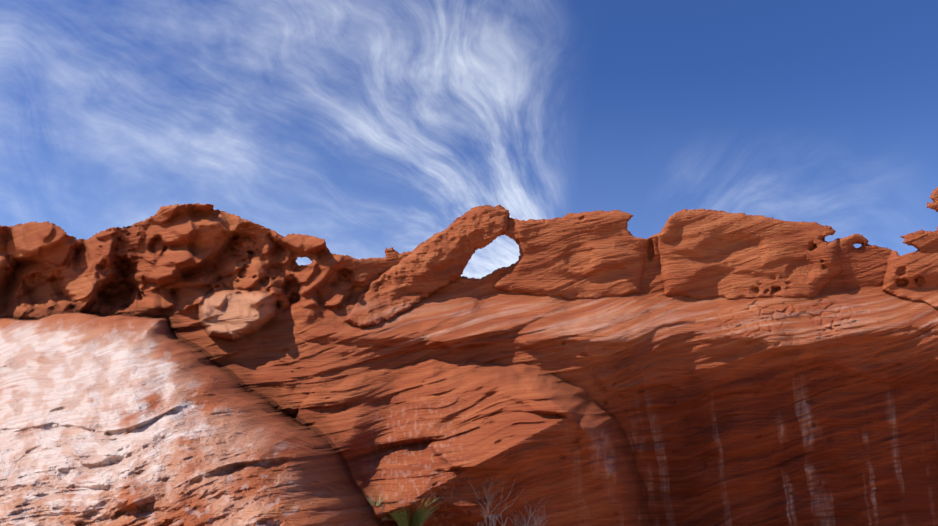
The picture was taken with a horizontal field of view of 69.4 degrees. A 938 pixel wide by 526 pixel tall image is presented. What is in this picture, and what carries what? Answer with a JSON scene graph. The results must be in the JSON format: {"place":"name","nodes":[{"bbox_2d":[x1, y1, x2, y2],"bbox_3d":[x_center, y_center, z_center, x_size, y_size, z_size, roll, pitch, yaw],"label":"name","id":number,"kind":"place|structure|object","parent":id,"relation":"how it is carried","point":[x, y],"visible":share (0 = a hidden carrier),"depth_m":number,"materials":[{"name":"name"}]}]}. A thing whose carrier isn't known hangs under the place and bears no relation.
{"place":"outdoors","nodes":[
{"label":"outdoors","id":0,"kind":"place"},
{"bbox_2d":[0,187,937,525],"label":"cliff terrain","id":1,"kind":"structure","parent":0,"point":[188,365],"depth_m":13.11,"materials":[{"name":"red stone"}]},
{"bbox_2d":[366,494,384,505],"bbox_3d":[-1.324,3.381,9.671,0.314,0.171,0.289,-1,-20,2],"label":"dry grass tuft","id":2,"kind":"object","parent":1,"relation":"on","point":[372,503],"visible":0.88,"depth_m":9.62,"materials":[{"name":"beige plant"}]},
{"bbox_2d":[382,514,395,519],"bbox_3d":[-1.160,3.538,9.622,0.486,0.227,0.385,-1,-20,2],"label":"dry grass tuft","id":3,"kind":"object","parent":1,"relation":"on","point":[390,518],"visible":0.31,"depth_m":9.62,"materials":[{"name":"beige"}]},
{"bbox_2d":[376,489,439,525],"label":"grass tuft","id":4,"kind":"object","parent":1,"relation":"on","point":[418,517],"visible":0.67,"depth_m":9.56,"materials":[{"name":"green plant"}]},
{"bbox_2d":[453,453,522,525],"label":"bare shrub","id":5,"kind":"object","parent":1,"relation":"on","point":[492,519],"visible":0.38,"depth_m":9.81,"materials":[{"name":"grey plant"}]},
{"bbox_2d":[509,499,553,525],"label":"bare shrub","id":6,"kind":"object","parent":1,"relation":"on","point":[535,520],"visible":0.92,"depth_m":9.86,"materials":[{"name":"grey plant"}]},
{"bbox_2d":[0,0,937,278],"label":"sky","id":7,"kind":"structure","parent":0,"point":[365,128],"materials":[{"name":"blue"}]}
]}

